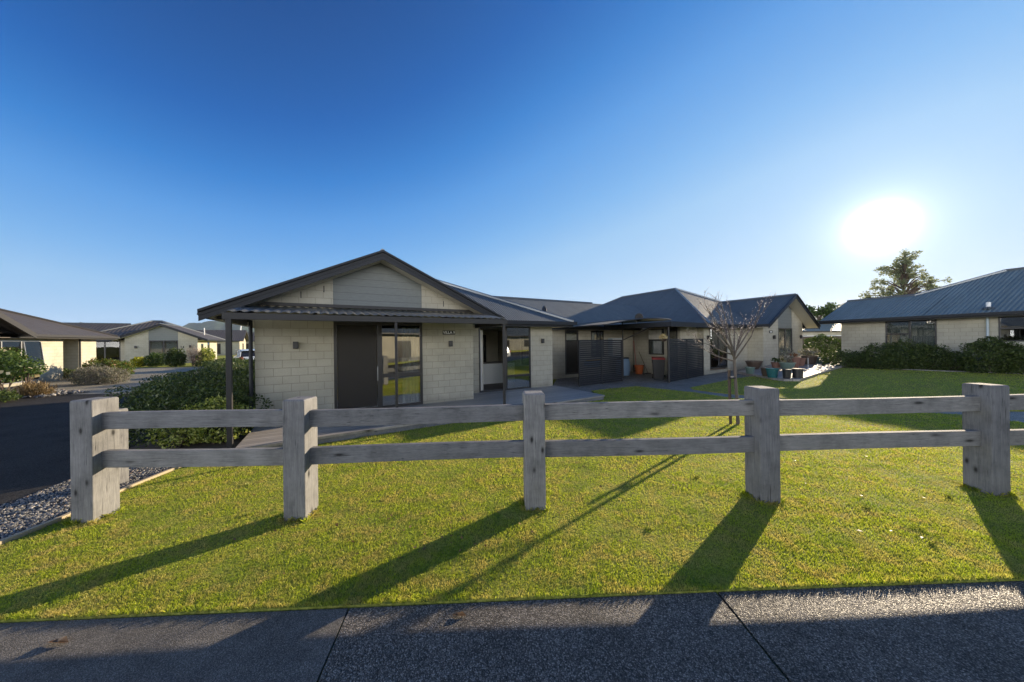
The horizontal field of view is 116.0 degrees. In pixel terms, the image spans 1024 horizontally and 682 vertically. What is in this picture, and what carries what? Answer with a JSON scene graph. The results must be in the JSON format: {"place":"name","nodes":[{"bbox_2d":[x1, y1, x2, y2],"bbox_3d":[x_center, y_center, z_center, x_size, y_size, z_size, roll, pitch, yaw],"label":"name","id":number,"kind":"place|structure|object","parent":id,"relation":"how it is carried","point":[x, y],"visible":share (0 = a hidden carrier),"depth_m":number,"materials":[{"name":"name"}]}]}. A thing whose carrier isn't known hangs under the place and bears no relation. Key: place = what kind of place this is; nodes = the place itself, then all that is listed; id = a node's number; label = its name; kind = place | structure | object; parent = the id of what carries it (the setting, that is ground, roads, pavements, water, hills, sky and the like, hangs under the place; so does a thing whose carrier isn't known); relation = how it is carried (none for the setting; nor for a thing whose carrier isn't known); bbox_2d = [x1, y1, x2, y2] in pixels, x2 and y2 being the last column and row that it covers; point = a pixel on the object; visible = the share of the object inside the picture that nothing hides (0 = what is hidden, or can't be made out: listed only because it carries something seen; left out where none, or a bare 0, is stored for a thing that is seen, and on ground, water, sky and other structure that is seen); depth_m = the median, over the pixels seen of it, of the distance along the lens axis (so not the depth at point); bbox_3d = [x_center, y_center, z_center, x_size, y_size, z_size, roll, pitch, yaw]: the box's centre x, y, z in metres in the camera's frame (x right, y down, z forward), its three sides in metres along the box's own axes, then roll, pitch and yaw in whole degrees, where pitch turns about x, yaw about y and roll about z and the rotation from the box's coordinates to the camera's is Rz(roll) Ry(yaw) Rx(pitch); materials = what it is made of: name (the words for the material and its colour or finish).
{"place":"outdoors","nodes":[
{"label":"outdoors","id":0,"kind":"place"},
{"bbox_2d":[0,394,176,505],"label":"driveway","id":1,"kind":"structure","parent":0,"point":[34,445],"depth_m":6.83,"materials":[{"name":"asphalt"}]},
{"bbox_2d":[4,366,225,393],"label":"forecourt","id":2,"kind":"structure","parent":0,"point":[133,381],"depth_m":17.74,"materials":[{"name":"beige concrete"}]},
{"bbox_2d":[63,368,75,378],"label":"porch shrub","id":3,"kind":"object","parent":2,"relation":"on","point":[66,371],"visible":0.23,"depth_m":20.21,"materials":[{"name":"green plant"}]},
{"bbox_2d":[64,363,131,384],"bbox_3d":[-22.547,1.760,17.307,2.954,1.168,1.746,-1,0,0],"label":"lavender bush","id":4,"kind":"object","parent":2,"relation":"on","point":[90,375],"visible":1,"depth_m":17.14,"materials":[{"name":"grey plant"}]},
{"bbox_2d":[81,357,136,376],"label":"red tipped bush","id":5,"kind":"object","parent":2,"relation":"on","point":[110,363],"visible":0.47,"depth_m":20.16,"materials":[{"name":"green plant"}]},
{"bbox_2d":[194,357,254,375],"bbox_3d":[-16.983,1.571,19.942,10.368,1.416,3.882,-1,0,44],"label":"brown shrub","id":6,"kind":"object","parent":2,"relation":"on","point":[222,363],"visible":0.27,"depth_m":17.79,"materials":[{"name":"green plant"}]},
{"bbox_2d":[233,349,254,365],"bbox_3d":[-23.551,1.528,28.569,4.590,1.626,1.910,-1,0,43],"label":"white car","id":7,"kind":"object","parent":2,"relation":"on","point":[243,353],"visible":0.24,"depth_m":27.06,"materials":[{"name":"paint"}]},
{"label":"gravel bed","id":8,"kind":"structure","parent":2,"relation":"on","visible":0},
{"bbox_2d":[7,379,57,396],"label":"dry grass clump","id":9,"kind":"object","parent":8,"relation":"on","point":[35,389],"visible":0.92,"depth_m":13.17,"materials":[{"name":"brown plant"}]},
{"bbox_2d":[0,386,89,397],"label":"garden gravel","id":10,"kind":"structure","parent":8,"relation":"on","point":[61,392],"depth_m":13.83,"materials":[{"name":"gravel"}]},
{"bbox_2d":[0,389,23,401],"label":"shrub","id":11,"kind":"object","parent":10,"relation":"on","point":[4,394],"visible":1,"depth_m":12.00,"materials":[{"name":"green plant"}]},
{"bbox_2d":[0,347,48,390],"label":"rose bush","id":12,"kind":"object","parent":10,"relation":"on","point":[13,367],"visible":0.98,"depth_m":13.55,"materials":[{"name":"green plant"}]},
{"bbox_2d":[0,608,347,681],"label":"sidewalk","id":13,"kind":"structure","parent":0,"point":[286,646],"depth_m":2.16,"materials":[{"name":"concrete"}]},
{"bbox_2d":[49,636,67,642],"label":"fallen leaf","id":14,"kind":"object","parent":13,"relation":"on","point":[64,639],"visible":1,"depth_m":2.21,"materials":[{"name":"plant"}]},
{"bbox_2d":[183,321,253,341],"bbox_3d":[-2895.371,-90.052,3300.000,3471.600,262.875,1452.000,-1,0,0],"label":"hills","id":15,"kind":"structure","parent":0,"point":[212,325],"depth_m":3053.19,"materials":[{"name":"grey"}]},
{"bbox_2d":[99,350,837,434],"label":"village ground","id":16,"kind":"structure","parent":0,"point":[219,357],"depth_m":31.05,"materials":[{"name":"plant"}]},
{"bbox_2d":[0,308,119,386],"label":"villa","id":17,"kind":"object","parent":16,"relation":"on","point":[57,347],"visible":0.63,"depth_m":19.28,"materials":[{"name":"brick"}]},
{"bbox_2d":[0,340,44,384],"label":"window","id":18,"kind":"structure","parent":17,"relation":"in","point":[33,348],"depth_m":17.60,"materials":[{"name":"glass"}]},
{"bbox_2d":[62,322,130,330],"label":"villa wing","id":19,"kind":"structure","parent":16,"relation":"on","point":[99,326],"depth_m":37.80,"materials":[{"name":"metal"}]},
{"bbox_2d":[130,356,147,366],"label":"golden bush","id":20,"kind":"object","parent":16,"relation":"on","point":[137,361],"visible":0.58,"depth_m":30.53,"materials":[{"name":"yellow plant"}]},
{"bbox_2d":[141,352,165,366],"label":"fern bush","id":21,"kind":"object","parent":16,"relation":"on","point":[156,360],"visible":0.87,"depth_m":30.48,"materials":[{"name":"green plant"}]},
{"bbox_2d":[96,320,224,364],"bbox_3d":[-43.105,0.076,38.847,11.340,5.231,11.242,-1,0,-32],"label":"villa","id":22,"kind":"object","parent":16,"relation":"on","point":[146,338],"visible":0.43,"depth_m":35.49,"materials":[{"name":"brick"}]},
{"bbox_2d":[96,341,120,363],"bbox_3d":[-43.270,1.219,34.001,2.250,2.450,0.062,-1,0,-32],"label":"door","id":23,"kind":"structure","parent":22,"relation":"in","point":[108,350],"depth_m":34.14,"materials":[{"name":"glass"}]},
{"bbox_2d":[149,340,177,361],"bbox_3d":[-38.809,1.166,35.686,2.300,2.450,0.177,-1,0,-32],"label":"door","id":24,"kind":"structure","parent":22,"relation":"in","point":[156,345],"depth_m":35.60,"materials":[{"name":"glass"}]},
{"bbox_2d":[161,347,187,366],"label":"round bush","id":25,"kind":"object","parent":16,"relation":"on","point":[180,359],"visible":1,"depth_m":30.42,"materials":[{"name":"green plant"}]},
{"bbox_2d":[120,357,232,366],"bbox_3d":[-29.799,1.848,30.409,17.816,1.207,3.641,-1,0,12],"label":"hedge","id":26,"kind":"object","parent":16,"relation":"on","point":[207,361],"visible":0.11,"depth_m":30.52,"materials":[{"name":"green plant"}]},
{"bbox_2d":[130,398,247,448],"bbox_3d":[-9.739,2.164,10.471,3.433,0.001,12.110,-1,0,-31],"label":"garden bed","id":27,"kind":"object","parent":16,"relation":"on","point":[205,445],"visible":0.14,"depth_m":6.54,"materials":[{"name":"soil"}]},
{"bbox_2d":[103,365,273,448],"bbox_3d":[-9.405,1.518,10.994,5.723,1.345,10.998,-1,0,-42],"label":"hedge","id":28,"kind":"object","parent":27,"relation":"on","point":[171,391],"visible":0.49,"depth_m":7.67,"materials":[{"name":"green plant"}]},
{"bbox_2d":[145,395,254,448],"bbox_3d":[-6.349,1.636,6.627,1.821,1.027,1.094,-1,0,0],"label":"variegated shrub","id":29,"kind":"object","parent":27,"relation":"on","point":[193,433],"visible":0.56,"depth_m":6.42,"materials":[{"name":"green plant"}]},
{"bbox_2d":[233,357,254,407],"bbox_3d":[-7.864,1.187,10.771,1.948,1.959,6.003,-1,0,-33],"label":"shrub","id":30,"kind":"object","parent":27,"relation":"on","point":[247,374],"visible":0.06,"depth_m":8.48,"materials":[{"name":"green plant"}]},
{"bbox_2d":[184,345,204,365],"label":"bare bush","id":31,"kind":"object","parent":16,"relation":"on","point":[193,360],"visible":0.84,"depth_m":31.04,"materials":[{"name":"grey plant"}]},
{"bbox_2d":[195,347,215,363],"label":"lime bush","id":32,"kind":"object","parent":16,"relation":"on","point":[207,355],"visible":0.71,"depth_m":31.34,"materials":[{"name":"green plant"}]},
{"bbox_2d":[196,330,248,355],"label":"villa","id":33,"kind":"object","parent":16,"relation":"on","point":[241,337],"visible":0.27,"depth_m":61.90,"materials":[{"name":"brick"}]},
{"bbox_2d":[217,344,220,353],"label":"window","id":34,"kind":"structure","parent":33,"relation":"in","point":[218,345],"depth_m":60.37,"materials":[{"name":"glass"}]},
{"bbox_2d":[232,332,254,348],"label":"villa","id":35,"kind":"object","parent":16,"relation":"on","point":[247,345],"depth_m":76.64,"materials":[{"name":"brick"}]},
{"bbox_2d":[197,249,576,447],"bbox_3d":[-4.281,-0.501,13.881,11.331,5.363,12.512,-1,0,-29],"label":"villa","id":36,"kind":"object","parent":16,"relation":"on","point":[365,331],"visible":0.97,"depth_m":8.97,"materials":[{"name":"brick"}]},
{"bbox_2d":[293,342,297,348],"bbox_3d":[-5.473,0.105,8.096,0.110,0.180,0.110,-1,0,-29],"label":"wall lamp","id":37,"kind":"object","parent":36,"relation":"attached to","point":[295,345],"visible":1,"depth_m":8.05,"materials":[{"name":"black plastic"}]},
{"bbox_2d":[333,322,422,408],"bbox_3d":[-3.775,0.700,9.200,2.350,2.450,0.177,-1,0,-29],"label":"door","id":38,"kind":"structure","parent":36,"relation":"in","point":[357,359],"depth_m":8.97,"materials":[{"name":"metal"}]},
{"bbox_2d":[443,330,454,334],"bbox_3d":[-1.990,-0.266,10.108,0.410,0.130,0.024,-1,0,-29],"label":"house sign","id":39,"kind":"object","parent":36,"relation":"attached to","point":[446,332],"visible":1,"depth_m":10.09,"materials":[{"name":"black plastic"}]},
{"bbox_2d":[377,335,528,380],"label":"window","id":40,"kind":"structure","parent":36,"relation":"in","point":[524,338],"depth_m":15.15,"materials":[{"name":"glass"}]},
{"bbox_2d":[483,335,485,361],"bbox_3d":[-1.776,0.800,16.227,0.750,2.198,0.665,-1,0,-29],"label":"wall oven","id":41,"kind":"object","parent":36,"relation":"on","point":[484,348],"depth_m":16.09,"materials":[{"name":"black plastic"}]},
{"bbox_2d":[479,326,530,392],"bbox_3d":[-0.270,0.658,12.330,2.250,2.450,0.189,-1,0,-29],"label":"door","id":42,"kind":"structure","parent":36,"relation":"in","point":[481,387],"depth_m":12.24,"materials":[{"name":"metal"}]},
{"bbox_2d":[236,385,604,447],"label":"footpath","id":43,"kind":"structure","parent":16,"relation":"on","point":[260,437],"depth_m":7.46,"materials":[{"name":"concrete"}]},
{"bbox_2d":[495,296,649,378],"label":"villa wing","id":44,"kind":"structure","parent":16,"relation":"on","point":[564,352],"depth_m":19.39,"materials":[{"name":"metal"}]},
{"bbox_2d":[565,330,577,374],"bbox_3d":[3.317,0.616,17.779,0.950,2.450,0.062,-1,0,-29],"label":"door","id":45,"kind":"structure","parent":44,"relation":"in","point":[571,347],"depth_m":17.75,"materials":[{"name":"glass"}]},
{"bbox_2d":[591,330,603,355],"bbox_3d":[4.960,0.121,18.775,1.000,1.500,0.178,-1,0,-29],"label":"window","id":46,"kind":"structure","parent":44,"relation":"in","point":[594,335],"depth_m":18.73,"materials":[{"name":"glass"}]},
{"bbox_2d":[608,338,621,356],"bbox_3d":[6.224,0.386,19.184,0.900,1.100,0.350,-1,0,-29],"label":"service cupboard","id":47,"kind":"object","parent":44,"relation":"attached to","point":[614,341],"visible":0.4,"depth_m":19.02,"materials":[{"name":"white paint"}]},
{"bbox_2d":[604,288,820,375],"bbox_3d":[11.348,-1.101,27.007,13.266,6.232,18.192,-1,0,-29],"label":"villa","id":48,"kind":"object","parent":16,"relation":"on","point":[786,319],"visible":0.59,"depth_m":20.38,"materials":[{"name":"brick"}]},
{"bbox_2d":[648,329,663,354],"bbox_3d":[8.450,0.050,18.840,0.177,1.500,1.000,-1,0,-29],"label":"window","id":49,"kind":"structure","parent":48,"relation":"in","point":[653,334],"depth_m":18.82,"materials":[{"name":"metal"}]},
{"bbox_2d":[604,321,714,328],"bbox_3d":[8.198,-0.802,17.604,4.710,0.230,3.889,-1,0,-33],"label":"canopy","id":50,"kind":"object","parent":48,"relation":"on","point":[660,324],"visible":0.93,"depth_m":15.96,"materials":[{"name":"metal"}]},
{"bbox_2d":[667,327,677,369],"bbox_3d":[9.011,0.443,17.971,0.062,2.400,0.600,-1,0,-29],"label":"door","id":51,"kind":"structure","parent":48,"relation":"in","point":[673,334],"depth_m":17.92,"materials":[{"name":"metal"}]},
{"bbox_2d":[710,328,727,368],"bbox_3d":[12.171,0.406,18.867,1.850,2.400,0.062,-1,0,-29],"label":"door","id":52,"kind":"structure","parent":48,"relation":"in","point":[715,362],"depth_m":18.83,"materials":[{"name":"glass"}]},
{"bbox_2d":[778,328,792,361],"bbox_3d":[18.147,0.335,21.258,2.050,2.400,0.062,-1,0,-29],"label":"door","id":53,"kind":"structure","parent":48,"relation":"in","point":[784,334],"depth_m":21.20,"materials":[{"name":"glass"}]},
{"bbox_2d":[802,324,840,335],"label":"villa","id":54,"kind":"object","parent":16,"relation":"on","point":[829,329],"visible":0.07,"depth_m":54.47,"materials":[{"name":"metal"}]},
{"bbox_2d":[802,335,840,349],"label":"paling fence","id":55,"kind":"object","parent":16,"relation":"on","point":[836,336],"depth_m":46.00,"materials":[{"name":"grey wood"}]},
{"bbox_2d":[803,333,840,357],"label":"round shrub","id":56,"kind":"object","parent":16,"relation":"on","point":[822,338],"visible":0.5,"depth_m":23.42,"materials":[{"name":"green plant"}]},
{"bbox_2d":[806,302,839,321],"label":"tree","id":57,"kind":"object","parent":16,"relation":"on","point":[826,310],"visible":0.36,"depth_m":59.20,"materials":[{"name":"green plant"}]},
{"bbox_2d":[819,267,1023,369],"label":"villa","id":58,"kind":"object","parent":16,"relation":"on","point":[953,316],"visible":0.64,"depth_m":17.32,"materials":[{"name":"metal"}]},
{"bbox_2d":[885,320,936,357],"bbox_3d":[22.232,-0.059,17.846,0.177,2.150,1.900,-1,0,-19],"label":"window","id":59,"kind":"structure","parent":58,"relation":"in","point":[919,331],"depth_m":17.78,"materials":[{"name":"glass"}]},
{"bbox_2d":[982,302,994,308],"bbox_3d":[22.881,-1.697,15.368,0.398,0.330,0.397,-1,0,0],"label":"roof vent","id":60,"kind":"object","parent":58,"relation":"on","point":[988,305],"visible":0.97,"depth_m":15.31,"materials":[{"name":"metal"}]},
{"bbox_2d":[998,316,1023,341],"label":"window","id":61,"kind":"structure","parent":58,"relation":"in","point":[999,318],"depth_m":14.94,"materials":[{"name":"metal"}]},
{"bbox_2d":[483,361,515,383],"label":"kitchen island","id":62,"kind":"structure","parent":0,"point":[492,372],"depth_m":14.29,"materials":[{"name":"white paint"}]},
{"bbox_2d":[0,386,1023,622],"bbox_3d":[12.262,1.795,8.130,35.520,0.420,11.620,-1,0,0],"label":"lawn","id":63,"kind":"structure","parent":0,"point":[386,602],"depth_m":3.43,"materials":[{"name":"plant"}]},
{"bbox_2d":[0,467,180,545],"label":"lawn edging","id":64,"kind":"object","parent":63,"relation":"on","point":[31,529],"visible":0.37,"depth_m":3.69,"materials":[{"name":"wood"}]},
{"bbox_2d":[61,481,1022,525],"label":"post tufts","id":65,"kind":"object","parent":63,"relation":"on","point":[64,523],"visible":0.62,"depth_m":3.88,"materials":[{"name":"green plant"}]},
{"bbox_2d":[70,383,1023,522],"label":"rail fence","id":66,"kind":"object","parent":63,"relation":"on","point":[986,437],"visible":0.94,"depth_m":3.89,"materials":[{"name":"wood"}]},
{"bbox_2d":[243,476,952,546],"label":"lawn weeds","id":67,"kind":"object","parent":63,"relation":"on","point":[698,477],"visible":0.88,"depth_m":3.43,"materials":[{"name":"green plant"}]},
{"bbox_2d":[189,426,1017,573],"bbox_3d":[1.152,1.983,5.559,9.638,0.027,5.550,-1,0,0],"label":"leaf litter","id":68,"kind":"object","parent":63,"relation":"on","point":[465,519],"visible":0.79,"depth_m":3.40,"materials":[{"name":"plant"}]},
{"bbox_2d":[682,287,776,424],"bbox_3d":[5.095,0.394,7.454,2.560,3.345,1.681,-1,0,0],"label":"young tree","id":69,"kind":"object","parent":63,"relation":"on","point":[731,347],"visible":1,"depth_m":7.52,"materials":[{"name":"brown plant"}]},
{"bbox_2d":[728,370,735,423],"bbox_3d":[5.226,1.353,7.585,0.160,1.331,0.160,-1,0,0],"label":"tree stake","id":70,"kind":"object","parent":63,"relation":"on","point":[730,377],"visible":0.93,"depth_m":7.59,"materials":[{"name":"brown wood"}]},
{"bbox_2d":[0,0,1023,325],"label":"sky","id":71,"kind":"structure","parent":0,"point":[165,160],"materials":[{"name":"blue"}]},
{"bbox_2d":[318,592,787,681],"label":"sidewalk","id":72,"kind":"structure","parent":0,"point":[697,637],"depth_m":2.16,"materials":[{"name":"concrete"}]},
{"bbox_2d":[454,611,465,615],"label":"fallen leaf","id":73,"kind":"object","parent":72,"relation":"on","point":[460,613],"visible":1,"depth_m":2.39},
{"bbox_2d":[317,613,788,681],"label":"sidewalk joint","id":74,"kind":"object","parent":72,"relation":"on","point":[733,613],"visible":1,"depth_m":2.13,"materials":[{"name":"concrete"}]},
{"bbox_2d":[553,368,1023,421],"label":"path","id":75,"kind":"structure","parent":0,"point":[640,380],"depth_m":14.94,"materials":[{"name":"concrete"}]},
{"bbox_2d":[578,339,622,386],"bbox_3d":[4.212,1.000,15.028,3.013,2.120,0.064,-1,0,-34],"label":"slatted screen","id":76,"kind":"object","parent":75,"relation":"on","point":[590,349],"visible":0.93,"depth_m":14.92,"materials":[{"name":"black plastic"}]},
{"bbox_2d":[567,318,671,382],"bbox_3d":[5.577,0.444,16.159,4.558,3.139,3.724,-1,0,-29],"label":"canopy","id":77,"kind":"object","parent":75,"relation":"on","point":[601,323],"visible":0.9,"depth_m":15.91,"materials":[{"name":"black plastic"}]},
{"bbox_2d":[635,313,642,322],"bbox_3d":[6.554,-1.073,16.514,0.393,0.730,0.782,-1,0,21],"label":"satellite dish","id":78,"kind":"object","parent":77,"relation":"attached to","point":[638,315],"visible":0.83,"depth_m":16.57,"materials":[{"name":"silver metal"}]},
{"bbox_2d":[659,329,667,341],"bbox_3d":[7.405,-0.358,15.641,0.445,0.800,0.465,-1,0,0],"label":"hanging basket","id":79,"kind":"object","parent":77,"relation":"hanging from","point":[662,337],"visible":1,"depth_m":15.59,"materials":[{"name":"beige plant"}]},
{"bbox_2d":[617,357,630,375],"bbox_3d":[6.471,1.468,18.668,0.840,1.030,0.840,-1,0,0],"label":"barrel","id":80,"kind":"object","parent":75,"relation":"on","point":[627,369],"visible":0.54,"depth_m":18.31,"materials":[{"name":"blue plastic"}]},
{"bbox_2d":[634,365,643,373],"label":"plant pot","id":81,"kind":"object","parent":75,"relation":"on","point":[638,369],"visible":1,"depth_m":19.01,"materials":[{"name":"orange plastic"}]},
{"bbox_2d":[651,357,664,379],"bbox_3d":[7.579,1.398,16.583,0.620,1.144,0.809,-1,0,20],"label":"rubbish bin","id":82,"kind":"object","parent":75,"relation":"on","point":[658,364],"visible":1,"depth_m":16.28,"materials":[{"name":"black plastic"}]},
{"bbox_2d":[667,339,703,381],"bbox_3d":[9.017,0.943,16.490,4.159,2.120,0.069,-1,0,-39],"label":"slatted screen","id":83,"kind":"object","parent":75,"relation":"on","point":[678,349],"visible":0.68,"depth_m":16.42,"materials":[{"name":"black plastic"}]},
{"bbox_2d":[737,363,845,380],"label":"patio","id":84,"kind":"structure","parent":0,"point":[817,369],"depth_m":16.79,"materials":[{"name":"concrete"}]},
{"bbox_2d":[745,367,754,373],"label":"plant pot","id":85,"kind":"object","parent":84,"relation":"on","point":[749,370],"visible":1,"depth_m":16.75,"materials":[{"name":"green ceramic"}]},
{"bbox_2d":[745,360,762,368],"bbox_3d":[14.068,1.395,18.600,0.848,0.480,0.848,-1,0,0],"label":"plant pot","id":86,"kind":"object","parent":84,"relation":"on","point":[754,363],"visible":0.84,"depth_m":18.34,"materials":[{"name":"brown ceramic"}]},
{"bbox_2d":[760,367,771,375],"bbox_3d":[12.519,1.515,15.750,0.504,0.420,0.504,-1,0,0],"label":"plant pot","id":87,"kind":"object","parent":84,"relation":"on","point":[763,371],"visible":0.66,"depth_m":15.71,"materials":[{"name":"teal ceramic"}]},
{"bbox_2d":[765,368,779,377],"bbox_3d":[12.369,1.513,15.200,0.546,0.440,0.546,-1,0,0],"label":"plant pot","id":88,"kind":"object","parent":84,"relation":"on","point":[772,372],"visible":1,"depth_m":15.05,"materials":[{"name":"teal ceramic"}]},
{"bbox_2d":[770,357,780,369],"bbox_3d":[14.766,1.248,17.886,0.462,0.688,0.490,-1,0,0],"label":"plant pot","id":89,"kind":"object","parent":84,"relation":"on","point":[775,364],"visible":0.88,"depth_m":17.82,"materials":[{"name":"ceramic"}]},
{"bbox_2d":[782,369,791,378],"bbox_3d":[12.639,1.509,14.720,0.350,0.420,0.350,-1,0,0],"label":"plant pot","id":90,"kind":"object","parent":84,"relation":"on","point":[786,373],"visible":1,"depth_m":14.60,"materials":[{"name":"black plastic"}]},
{"bbox_2d":[779,347,795,368],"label":"potted plant","id":91,"kind":"object","parent":84,"relation":"on","point":[787,357],"visible":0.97,"depth_m":17.30,"materials":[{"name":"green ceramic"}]},
{"bbox_2d":[788,353,800,367],"bbox_3d":[16.014,1.087,18.200,0.630,0.861,0.630,-1,0,0],"label":"plant pot","id":92,"kind":"object","parent":84,"relation":"on","point":[796,359],"visible":0.58,"depth_m":17.98,"materials":[{"name":"ceramic"}]},
{"bbox_2d":[792,368,802,377],"bbox_3d":[13.168,1.479,14.750,0.410,0.420,0.410,-1,0,0],"label":"plant pot","id":93,"kind":"object","parent":84,"relation":"on","point":[797,372],"visible":0.99,"depth_m":14.62,"materials":[{"name":"black plastic"}]},
{"bbox_2d":[799,358,805,365],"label":"plant pot","id":94,"kind":"object","parent":84,"relation":"on","point":[802,361],"visible":0.48,"depth_m":18.80,"materials":[{"name":"ceramic"}]},
{"bbox_2d":[798,347,820,363],"bbox_3d":[18.296,0.878,19.689,1.080,1.081,1.043,-1,0,0],"label":"plant pot","id":95,"kind":"object","parent":84,"relation":"on","point":[811,357],"visible":0.98,"depth_m":19.48,"materials":[{"name":"brown ceramic"}]},
{"bbox_2d":[690,367,1023,411],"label":"lawn","id":96,"kind":"structure","parent":0,"point":[814,387],"depth_m":12.73,"materials":[{"name":"plant"}]},
{"bbox_2d":[842,365,962,370],"bbox_3d":[22.712,1.471,17.168,12.891,0.045,5.792,-1,0,34],"label":"garden bed","id":97,"kind":"object","parent":96,"relation":"on","point":[882,368],"visible":0.19,"depth_m":17.32,"materials":[{"name":"soil"}]},
{"bbox_2d":[818,349,877,367],"bbox_3d":[19.385,0.986,18.426,2.749,1.122,1.949,-1,0,28],"label":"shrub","id":98,"kind":"object","parent":97,"relation":"on","point":[842,359],"visible":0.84,"depth_m":18.20,"materials":[{"name":"green plant"}]},
{"bbox_2d":[855,337,976,370],"bbox_3d":[20.808,0.647,16.634,4.174,1.765,2.270,-1,0,41],"label":"spreading shrub","id":99,"kind":"object","parent":97,"relation":"on","point":[887,357],"visible":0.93,"depth_m":16.45,"materials":[{"name":"green plant"}]},
{"bbox_2d":[956,336,1023,373],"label":"rounded shrub","id":100,"kind":"object","parent":97,"relation":"on","point":[1010,360],"visible":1,"depth_m":14.45,"materials":[{"name":"green plant"}]},
{"bbox_2d":[897,369,1023,373],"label":"mowing strip","id":101,"kind":"object","parent":96,"relation":"on","point":[950,371],"visible":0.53,"depth_m":15.54,"materials":[{"name":"concrete"}]},
{"bbox_2d":[718,581,1023,681],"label":"sidewalk","id":102,"kind":"structure","parent":0,"point":[963,632],"depth_m":2.22,"materials":[{"name":"concrete"}]},
{"label":"gravel bed","id":103,"kind":"structure","parent":0,"visible":0},
{"bbox_2d":[0,467,171,539],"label":"river pebbles","id":104,"kind":"object","parent":103,"relation":"on","point":[32,513],"visible":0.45,"depth_m":4.09,"materials":[{"name":"gravel"}]},
{"bbox_2d":[119,408,128,483],"bbox_3d":[-5.911,1.605,4.720,0.244,1.190,0.244,-1,0,0],"label":"post","id":105,"kind":"object","parent":103,"relation":"on","point":[123,444],"visible":0.15,"depth_m":4.78,"materials":[{"name":"wood"}]},
{"label":"ground","id":106,"kind":"structure","parent":0,"visible":0},
{"bbox_2d":[858,249,951,298],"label":"grey green tree","id":107,"kind":"object","parent":106,"relation":"on","point":[902,271],"visible":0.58,"depth_m":50.00,"materials":[{"name":"green plant"}]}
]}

